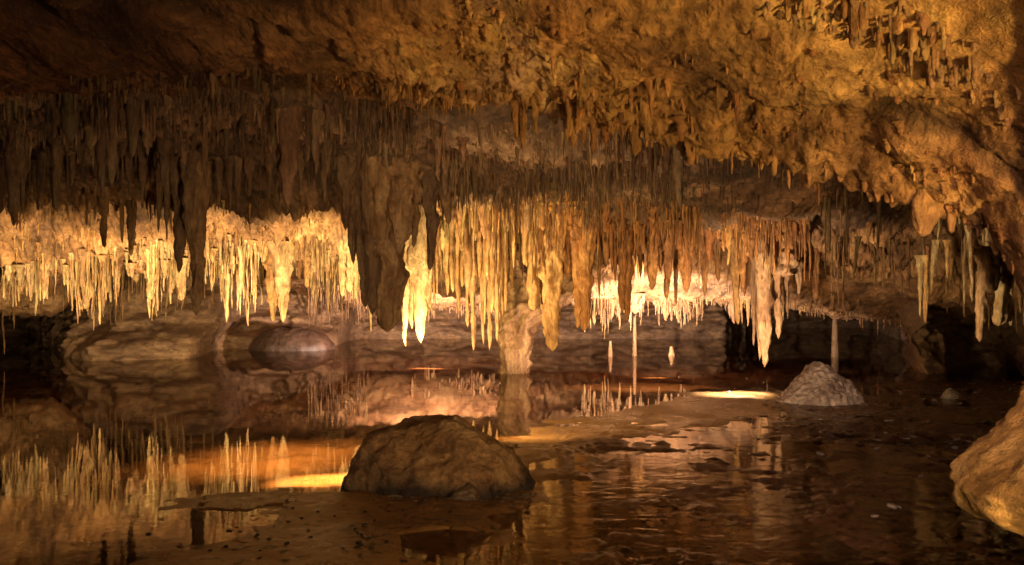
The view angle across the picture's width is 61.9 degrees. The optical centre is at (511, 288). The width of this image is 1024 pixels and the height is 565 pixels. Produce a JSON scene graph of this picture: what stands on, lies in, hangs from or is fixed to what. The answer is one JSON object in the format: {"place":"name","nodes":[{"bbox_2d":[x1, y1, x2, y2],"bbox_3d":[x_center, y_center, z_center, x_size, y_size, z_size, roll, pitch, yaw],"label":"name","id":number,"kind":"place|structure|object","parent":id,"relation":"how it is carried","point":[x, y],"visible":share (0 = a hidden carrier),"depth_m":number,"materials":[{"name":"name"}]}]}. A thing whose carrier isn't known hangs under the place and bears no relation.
{"place":"outdoors","nodes":[
{"label":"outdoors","id":0,"kind":"place"},
{"bbox_2d":[0,0,1023,327],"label":"cave ceiling","id":1,"kind":"structure","parent":0,"point":[290,44],"depth_m":4.88,"materials":[{"name":"stone"}]},
{"bbox_2d":[0,133,28,225],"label":"stalactite","id":2,"kind":"object","parent":1,"relation":"hanging from","point":[12,160],"visible":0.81,"depth_m":10.42},
{"bbox_2d":[17,135,28,211],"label":"stalactite","id":3,"kind":"object","parent":1,"relation":"hanging from","point":[23,164],"visible":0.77,"depth_m":10.47},
{"bbox_2d":[36,153,46,194],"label":"stalactite","id":4,"kind":"object","parent":1,"relation":"hanging from","point":[41,160],"visible":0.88,"depth_m":11.37},
{"bbox_2d":[47,136,63,209],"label":"stalactite","id":5,"kind":"object","parent":1,"relation":"hanging from","point":[57,153],"visible":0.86,"depth_m":10.64},
{"bbox_2d":[65,153,76,185],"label":"stalactite","id":6,"kind":"object","parent":1,"relation":"hanging from","point":[72,160],"visible":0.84,"depth_m":11.37},
{"bbox_2d":[78,270,94,308],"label":"stalactite","id":7,"kind":"object","parent":1,"relation":"hanging from","point":[91,293],"visible":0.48,"depth_m":15.28},
{"bbox_2d":[98,187,110,247],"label":"stalactite","id":8,"kind":"object","parent":1,"relation":"hanging from","point":[103,205],"visible":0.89,"depth_m":13.16},
{"bbox_2d":[119,201,124,242],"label":"stalactite","id":9,"kind":"object","parent":1,"relation":"hanging from","point":[121,217],"visible":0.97,"depth_m":13.28},
{"bbox_2d":[124,154,133,196],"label":"stalactite","id":10,"kind":"object","parent":1,"relation":"hanging from","point":[130,167],"visible":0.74,"depth_m":11.38},
{"bbox_2d":[125,199,136,255],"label":"stalactite","id":11,"kind":"object","parent":1,"relation":"hanging from","point":[131,218],"visible":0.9,"depth_m":13.37},
{"bbox_2d":[138,152,148,208],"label":"stalactite","id":12,"kind":"object","parent":1,"relation":"hanging from","point":[142,163],"visible":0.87,"depth_m":11.38},
{"bbox_2d":[143,251,159,298],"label":"stalactite","id":13,"kind":"object","parent":1,"relation":"hanging from","point":[150,292],"visible":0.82,"depth_m":15.34},
{"bbox_2d":[154,153,162,232],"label":"stalactite","id":14,"kind":"object","parent":1,"relation":"hanging from","point":[159,191],"visible":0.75,"depth_m":11.28},
{"bbox_2d":[163,154,170,240],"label":"stalactite","id":15,"kind":"object","parent":1,"relation":"hanging from","point":[166,192],"visible":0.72,"depth_m":11.37},
{"bbox_2d":[169,152,186,272],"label":"stalactite","id":16,"kind":"object","parent":1,"relation":"hanging from","point":[179,233],"visible":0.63,"depth_m":11.44},
{"bbox_2d":[174,258,188,300],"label":"stalactite","id":17,"kind":"object","parent":1,"relation":"hanging from","point":[180,277],"visible":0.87,"depth_m":15.34},
{"bbox_2d":[174,147,200,236],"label":"stalactite","id":18,"kind":"object","parent":1,"relation":"hanging from","point":[188,185],"visible":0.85,"depth_m":11.24},
{"bbox_2d":[186,158,214,314],"bbox_3d":[-4.283,-0.769,11.623,0.491,2.276,0.454,0,0,0],"label":"stalactite","id":19,"kind":"object","parent":1,"relation":"hanging from","point":[196,240],"visible":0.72,"depth_m":11.53},
{"bbox_2d":[212,156,223,209],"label":"stalactite","id":20,"kind":"object","parent":1,"relation":"hanging from","point":[219,166],"visible":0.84,"depth_m":11.37},
{"bbox_2d":[224,156,233,213],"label":"stalactite","id":21,"kind":"object","parent":1,"relation":"hanging from","point":[229,166],"visible":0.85,"depth_m":11.36},
{"bbox_2d":[233,155,242,210],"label":"stalactite","id":22,"kind":"object","parent":1,"relation":"hanging from","point":[238,162],"visible":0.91,"depth_m":11.38},
{"bbox_2d":[240,114,246,149],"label":"stalactite","id":23,"kind":"object","parent":1,"relation":"hanging from","point":[242,122],"visible":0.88,"depth_m":9.61},
{"bbox_2d":[244,156,254,195],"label":"stalactite","id":24,"kind":"object","parent":1,"relation":"hanging from","point":[249,165],"visible":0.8,"depth_m":11.37},
{"bbox_2d":[257,241,277,320],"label":"stalactite","id":25,"kind":"object","parent":1,"relation":"hanging from","point":[272,298],"visible":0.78,"depth_m":15.11},
{"bbox_2d":[265,152,273,199],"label":"stalactite","id":26,"kind":"object","parent":1,"relation":"hanging from","point":[269,165],"visible":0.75,"depth_m":11.36},
{"bbox_2d":[265,241,293,321],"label":"stalactite","id":27,"kind":"object","parent":1,"relation":"hanging from","point":[282,271],"visible":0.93,"depth_m":15.00},
{"bbox_2d":[298,148,304,190],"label":"stalactite","id":28,"kind":"object","parent":1,"relation":"hanging from","point":[301,163],"visible":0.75,"depth_m":11.37},
{"bbox_2d":[302,250,310,286],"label":"stalactite","id":29,"kind":"object","parent":1,"relation":"hanging from","point":[306,268],"visible":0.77,"depth_m":15.46},
{"bbox_2d":[305,106,312,144],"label":"stalactite","id":30,"kind":"object","parent":1,"relation":"hanging from","point":[308,115],"visible":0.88,"depth_m":9.05},
{"bbox_2d":[320,152,327,202],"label":"stalactite","id":31,"kind":"object","parent":1,"relation":"hanging from","point":[323,176],"visible":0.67,"depth_m":11.37},
{"bbox_2d":[336,240,346,295],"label":"stalactite","id":32,"kind":"object","parent":1,"relation":"hanging from","point":[342,261],"visible":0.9,"depth_m":14.96},
{"bbox_2d":[338,113,345,144],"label":"stalactite","id":33,"kind":"object","parent":1,"relation":"hanging from","point":[340,124],"visible":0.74,"depth_m":8.95},
{"bbox_2d":[332,155,355,229],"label":"stalactite","id":34,"kind":"object","parent":1,"relation":"hanging from","point":[343,173],"visible":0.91,"depth_m":11.72},
{"bbox_2d":[344,240,356,291],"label":"stalactite","id":35,"kind":"object","parent":1,"relation":"hanging from","point":[350,275],"visible":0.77,"depth_m":14.94},
{"bbox_2d":[347,169,355,263],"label":"stalactite","id":36,"kind":"object","parent":1,"relation":"hanging from","point":[351,229],"visible":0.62,"depth_m":11.84},
{"bbox_2d":[354,258,359,299],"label":"stalactite","id":37,"kind":"object","parent":1,"relation":"hanging from","point":[356,274],"visible":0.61,"depth_m":14.97},
{"bbox_2d":[354,163,366,307],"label":"stalactite","id":38,"kind":"object","parent":1,"relation":"hanging from","point":[360,253],"visible":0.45,"depth_m":11.82},
{"bbox_2d":[359,160,381,314],"bbox_3d":[-1.923,-0.719,11.758,0.522,2.165,0.399,0,0,-35],"label":"stalactite","id":39,"kind":"object","parent":1,"relation":"hanging from","point":[373,263],"visible":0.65,"depth_m":11.66},
{"bbox_2d":[361,156,389,244],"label":"stalactite","id":40,"kind":"object","parent":1,"relation":"hanging from","point":[378,185],"visible":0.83,"depth_m":11.49},
{"bbox_2d":[369,191,409,331],"bbox_3d":[-1.760,-0.591,11.900,0.761,2.387,0.777,0,0,0],"label":"stalactite","id":41,"kind":"object","parent":1,"relation":"hanging from","point":[395,276],"visible":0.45,"depth_m":11.76},
{"bbox_2d":[381,157,422,244],"bbox_3d":[-1.475,-1.220,11.513,0.635,1.262,0.795,0,0,26],"label":"stalactite","id":42,"kind":"object","parent":1,"relation":"hanging from","point":[400,176],"visible":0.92,"depth_m":11.43},
{"bbox_2d":[402,236,410,345],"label":"stalactite","id":43,"kind":"object","parent":1,"relation":"hanging from","point":[405,311],"visible":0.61,"depth_m":13.27},
{"bbox_2d":[409,283,413,326],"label":"stalactite","id":44,"kind":"object","parent":1,"relation":"hanging from","point":[411,304],"visible":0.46,"depth_m":13.38},
{"bbox_2d":[411,170,424,247],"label":"stalactite","id":45,"kind":"object","parent":1,"relation":"hanging from","point":[418,191],"visible":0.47,"depth_m":11.77},
{"bbox_2d":[407,205,432,341],"bbox_3d":[-1.428,-0.227,13.298,0.413,2.143,0.206,0,0,0],"label":"stalactite","id":46,"kind":"object","parent":1,"relation":"hanging from","point":[418,268],"visible":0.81,"depth_m":13.23},
{"bbox_2d":[420,169,439,269],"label":"stalactite","id":47,"kind":"object","parent":1,"relation":"hanging from","point":[430,183],"visible":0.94,"depth_m":11.84},
{"bbox_2d":[439,178,451,223],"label":"stalactite","id":48,"kind":"object","parent":1,"relation":"hanging from","point":[446,204],"visible":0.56,"depth_m":11.85},
{"bbox_2d":[449,211,456,291],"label":"stalactite","id":49,"kind":"object","parent":1,"relation":"hanging from","point":[452,237],"visible":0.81,"depth_m":13.30},
{"bbox_2d":[455,250,459,301],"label":"stalactite","id":50,"kind":"object","parent":1,"relation":"hanging from","point":[457,276],"visible":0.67,"depth_m":15.03},
{"bbox_2d":[463,235,469,326],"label":"stalactite","id":51,"kind":"object","parent":1,"relation":"hanging from","point":[467,307],"visible":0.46,"depth_m":14.18},
{"bbox_2d":[469,233,477,349],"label":"stalactite","id":52,"kind":"object","parent":1,"relation":"hanging from","point":[472,290],"visible":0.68,"depth_m":14.16},
{"bbox_2d":[477,221,482,277],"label":"stalactite","id":53,"kind":"object","parent":1,"relation":"hanging from","point":[479,250],"visible":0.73,"depth_m":13.78},
{"bbox_2d":[479,236,486,343],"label":"stalactite","id":54,"kind":"object","parent":1,"relation":"hanging from","point":[482,308],"visible":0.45,"depth_m":14.17},
{"bbox_2d":[483,238,486,323],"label":"stalactite","id":55,"kind":"object","parent":1,"relation":"hanging from","point":[484,278],"visible":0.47,"depth_m":13.75},
{"bbox_2d":[485,200,491,279],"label":"stalactite","id":56,"kind":"object","parent":1,"relation":"hanging from","point":[487,251],"visible":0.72,"depth_m":13.23},
{"bbox_2d":[486,259,492,350],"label":"stalactite","id":57,"kind":"object","parent":1,"relation":"hanging from","point":[490,329],"visible":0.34,"depth_m":14.17},
{"bbox_2d":[489,227,497,312],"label":"stalactite","id":58,"kind":"object","parent":1,"relation":"hanging from","point":[492,289],"visible":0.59,"depth_m":13.69},
{"bbox_2d":[494,220,501,340],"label":"stalactite","id":59,"kind":"object","parent":1,"relation":"hanging from","point":[497,288],"visible":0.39,"depth_m":14.18},
{"bbox_2d":[496,221,499,275],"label":"stalactite","id":60,"kind":"object","parent":1,"relation":"hanging from","point":[497,250],"visible":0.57,"depth_m":13.95},
{"bbox_2d":[500,261,503,315],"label":"stalactite","id":61,"kind":"object","parent":1,"relation":"hanging from","point":[502,288],"visible":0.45,"depth_m":14.89},
{"bbox_2d":[504,231,508,310],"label":"stalactite","id":62,"kind":"object","parent":1,"relation":"hanging from","point":[506,275],"visible":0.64,"depth_m":14.26},
{"bbox_2d":[508,222,513,290],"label":"stalactite","id":63,"kind":"object","parent":1,"relation":"hanging from","point":[511,272],"visible":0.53,"depth_m":14.64},
{"bbox_2d":[0,0,1023,353],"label":"stalactite fringe","id":64,"kind":"object","parent":1,"relation":"hanging from","point":[286,130],"visible":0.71,"depth_m":10.78,"materials":[{"name":"stone"}]},
{"bbox_2d":[510,99,519,138],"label":"stalactite","id":65,"kind":"object","parent":1,"relation":"hanging from","point":[515,110],"visible":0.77,"depth_m":5.58},
{"bbox_2d":[519,102,526,149],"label":"stalactite","id":66,"kind":"object","parent":1,"relation":"hanging from","point":[523,120],"visible":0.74,"depth_m":5.56},
{"bbox_2d":[522,212,528,266],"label":"stalactite","id":67,"kind":"object","parent":1,"relation":"hanging from","point":[525,244],"visible":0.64,"depth_m":13.33},
{"bbox_2d":[528,222,533,286],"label":"stalactite","id":68,"kind":"object","parent":1,"relation":"hanging from","point":[531,268],"visible":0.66,"depth_m":13.62},
{"bbox_2d":[526,237,540,310],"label":"stalactite","id":69,"kind":"object","parent":1,"relation":"hanging from","point":[534,291],"visible":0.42,"depth_m":14.12},
{"bbox_2d":[538,222,565,350],"bbox_3d":[0.659,-0.111,13.898,0.468,2.260,0.548,0,0,32],"label":"stalactite","id":70,"kind":"object","parent":1,"relation":"hanging from","point":[551,279],"visible":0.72,"depth_m":13.79},
{"bbox_2d":[570,223,580,327],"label":"stalactite","id":71,"kind":"object","parent":1,"relation":"hanging from","point":[574,247],"visible":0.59,"depth_m":13.80},
{"bbox_2d":[578,222,596,330],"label":"stalactite","id":72,"kind":"object","parent":1,"relation":"hanging from","point":[585,284],"visible":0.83,"depth_m":13.74},
{"bbox_2d":[596,226,601,297],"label":"stalactite","id":73,"kind":"object","parent":1,"relation":"hanging from","point":[599,266],"visible":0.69,"depth_m":14.18},
{"bbox_2d":[616,227,628,311],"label":"stalactite","id":74,"kind":"object","parent":1,"relation":"hanging from","point":[621,288],"visible":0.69,"depth_m":13.94},
{"bbox_2d":[624,224,633,320],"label":"stalactite","id":75,"kind":"object","parent":1,"relation":"hanging from","point":[628,250],"visible":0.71,"depth_m":13.95},
{"bbox_2d":[637,226,646,277],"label":"stalactite","id":76,"kind":"object","parent":1,"relation":"hanging from","point":[640,257],"visible":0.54,"depth_m":14.18},
{"bbox_2d":[646,219,657,289],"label":"stalactite","id":77,"kind":"object","parent":1,"relation":"hanging from","point":[652,262],"visible":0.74,"depth_m":13.94},
{"bbox_2d":[660,226,671,298],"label":"stalactite","id":78,"kind":"object","parent":1,"relation":"hanging from","point":[666,248],"visible":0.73,"depth_m":14.15},
{"bbox_2d":[673,248,677,304],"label":"stalactite","id":79,"kind":"object","parent":1,"relation":"hanging from","point":[675,265],"visible":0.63,"depth_m":14.48},
{"bbox_2d":[677,235,694,291],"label":"stalactite","id":80,"kind":"object","parent":1,"relation":"hanging from","point":[685,277],"visible":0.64,"depth_m":13.85},
{"bbox_2d":[700,240,708,296],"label":"stalactite","id":81,"kind":"object","parent":1,"relation":"hanging from","point":[704,267],"visible":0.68,"depth_m":14.16},
{"bbox_2d":[713,244,721,281],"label":"stalactite","id":82,"kind":"object","parent":1,"relation":"hanging from","point":[718,268],"visible":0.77,"depth_m":14.17},
{"bbox_2d":[730,238,740,323],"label":"stalactite","id":83,"kind":"object","parent":1,"relation":"hanging from","point":[735,274],"visible":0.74,"depth_m":14.54},
{"bbox_2d":[738,245,747,291],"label":"stalactite","id":84,"kind":"object","parent":1,"relation":"hanging from","point":[742,268],"visible":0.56,"depth_m":14.16},
{"bbox_2d":[743,221,756,260],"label":"stalactite","id":85,"kind":"object","parent":1,"relation":"hanging from","point":[752,247],"visible":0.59,"depth_m":13.23},
{"bbox_2d":[750,258,756,345],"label":"stalactite","id":86,"kind":"object","parent":1,"relation":"hanging from","point":[753,288],"visible":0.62,"depth_m":13.97},
{"bbox_2d":[753,229,778,366],"bbox_3d":[3.992,0.152,13.576,0.484,2.200,0.509,0,0,-44],"label":"stalactite","id":87,"kind":"object","parent":1,"relation":"hanging from","point":[765,301],"visible":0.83,"depth_m":13.51},
{"bbox_2d":[772,275,783,338],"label":"stalactite","id":88,"kind":"object","parent":1,"relation":"hanging from","point":[778,296],"visible":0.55,"depth_m":13.64},
{"bbox_2d":[772,238,799,276],"bbox_3d":[4.302,-0.570,13.757,0.682,0.763,0.740,0,0,33],"label":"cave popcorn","id":89,"kind":"object","parent":1,"relation":"attached to","point":[781,266],"visible":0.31,"depth_m":13.52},
{"bbox_2d":[783,276,789,312],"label":"stalactite","id":90,"kind":"object","parent":1,"relation":"hanging from","point":[786,279],"visible":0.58,"depth_m":13.77},
{"bbox_2d":[795,241,802,295],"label":"stalactite","id":91,"kind":"object","parent":1,"relation":"hanging from","point":[799,273],"visible":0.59,"depth_m":13.77},
{"bbox_2d":[811,243,820,298],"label":"stalactite","id":92,"kind":"object","parent":1,"relation":"hanging from","point":[815,260],"visible":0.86,"depth_m":14.16},
{"bbox_2d":[847,1,859,36],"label":"stalactite","id":93,"kind":"object","parent":1,"relation":"hanging from","point":[853,21],"visible":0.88,"depth_m":3.56},
{"bbox_2d":[853,236,861,278],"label":"stalactite","id":94,"kind":"object","parent":1,"relation":"hanging from","point":[857,241],"visible":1,"depth_m":11.58},
{"bbox_2d":[859,2,869,30],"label":"stalactite","id":95,"kind":"object","parent":1,"relation":"hanging from","point":[863,23],"visible":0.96,"depth_m":3.55},
{"bbox_2d":[891,16,903,34],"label":"stalactite","id":96,"kind":"object","parent":1,"relation":"hanging from","point":[897,25],"visible":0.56,"depth_m":3.56},
{"bbox_2d":[878,164,945,236],"bbox_3d":[2.287,-0.487,4.829,0.500,0.389,0.429,0,0,0],"label":"stalactite","id":97,"kind":"object","parent":1,"relation":"hanging from","point":[926,211],"visible":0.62,"depth_m":4.75},
{"bbox_2d":[907,28,918,52],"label":"stalactite","id":98,"kind":"object","parent":1,"relation":"hanging from","point":[913,37],"visible":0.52,"depth_m":3.57},
{"bbox_2d":[913,255,923,315],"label":"stalactite","id":99,"kind":"object","parent":1,"relation":"hanging from","point":[919,262],"visible":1,"depth_m":12.18},
{"bbox_2d":[922,255,930,322],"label":"stalactite","id":100,"kind":"object","parent":1,"relation":"hanging from","point":[926,259],"visible":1,"depth_m":12.18},
{"bbox_2d":[930,240,940,291],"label":"stalactite","id":101,"kind":"object","parent":1,"relation":"hanging from","point":[934,251],"visible":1,"depth_m":11.97},
{"bbox_2d":[942,240,950,277],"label":"stalactite","id":102,"kind":"object","parent":1,"relation":"hanging from","point":[947,243],"visible":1,"depth_m":11.98},
{"bbox_2d":[946,212,955,232],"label":"stalactite","id":103,"kind":"object","parent":1,"relation":"hanging from","point":[951,220],"visible":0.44,"depth_m":4.74},
{"bbox_2d":[972,255,988,341],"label":"stalactite","id":104,"kind":"object","parent":1,"relation":"hanging from","point":[982,291],"visible":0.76,"depth_m":10.96},
{"bbox_2d":[972,246,1002,291],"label":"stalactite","id":105,"kind":"object","parent":1,"relation":"hanging from","point":[989,260],"visible":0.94,"depth_m":10.74},
{"bbox_2d":[991,259,1008,325],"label":"stalactite","id":106,"kind":"object","parent":1,"relation":"hanging from","point":[999,314],"visible":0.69,"depth_m":10.93},
{"bbox_2d":[1007,269,1014,325],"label":"stalactite","id":107,"kind":"object","parent":1,"relation":"hanging from","point":[1010,284],"visible":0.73,"depth_m":10.97},
{"bbox_2d":[0,379,1023,564],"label":"cave floor","id":108,"kind":"structure","parent":0,"point":[621,474],"depth_m":7.18,"materials":[{"name":"liquid"}]},
{"bbox_2d":[249,326,335,350],"bbox_3d":[-5.831,1.349,22.686,2.306,0.692,1.829,0,0,0],"label":"round boulder","id":109,"kind":"object","parent":108,"relation":"on","point":[297,338],"visible":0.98,"depth_m":22.07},
{"bbox_2d":[341,414,535,498],"bbox_3d":[-0.578,1.377,6.956,1.571,0.677,1.079,0,0,0],"label":"boulder","id":110,"kind":"object","parent":108,"relation":"on","point":[435,455],"visible":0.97,"depth_m":6.65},
{"bbox_2d":[450,483,479,500],"bbox_3d":[-0.337,1.583,6.458,0.279,0.230,0.251,0,0,0],"label":"rock","id":111,"kind":"object","parent":108,"relation":"on","point":[467,492],"visible":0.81,"depth_m":6.38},
{"bbox_2d":[494,240,609,387],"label":"cave pillar","id":112,"kind":"structure","parent":108,"relation":"on","point":[520,321],"depth_m":16.00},
{"bbox_2d":[385,384,1015,505],"bbox_3d":[3.944,1.576,10.131,3.866,0.101,11.922,0,0,36],"label":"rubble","id":113,"kind":"object","parent":108,"relation":"on","point":[829,431],"visible":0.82,"depth_m":9.88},
{"bbox_2d":[775,361,864,405],"bbox_3d":[4.371,1.374,12.172,1.261,0.663,1.025,0,0,0],"label":"rock mound","id":114,"kind":"object","parent":108,"relation":"on","point":[814,383],"visible":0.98,"depth_m":11.85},
{"bbox_2d":[940,388,961,399],"bbox_3d":[6.409,1.564,12.450,0.312,0.241,0.246,0,0,0],"label":"rock","id":115,"kind":"object","parent":108,"relation":"on","point":[950,393],"visible":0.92,"depth_m":12.37,"materials":[{"name":"stone"}]},
{"bbox_2d":[948,381,1023,536],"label":"flowstone ledge","id":116,"kind":"object","parent":108,"relation":"on","point":[986,474],"visible":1,"depth_m":3.07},
{"bbox_2d":[0,328,1023,509],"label":"pool water","id":117,"kind":"structure","parent":0,"point":[33,367],"depth_m":17.34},
{"bbox_2d":[831,319,839,356],"bbox_3d":[7.570,1.223,19.996,0.260,1.454,0.261,0,0,-18],"label":"stone post","id":118,"kind":"object","parent":117,"relation":"in","point":[835,343],"visible":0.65,"depth_m":19.93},
{"bbox_2d":[0,272,1023,374],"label":"cave wall","id":119,"kind":"structure","parent":0,"point":[934,344],"depth_m":21.52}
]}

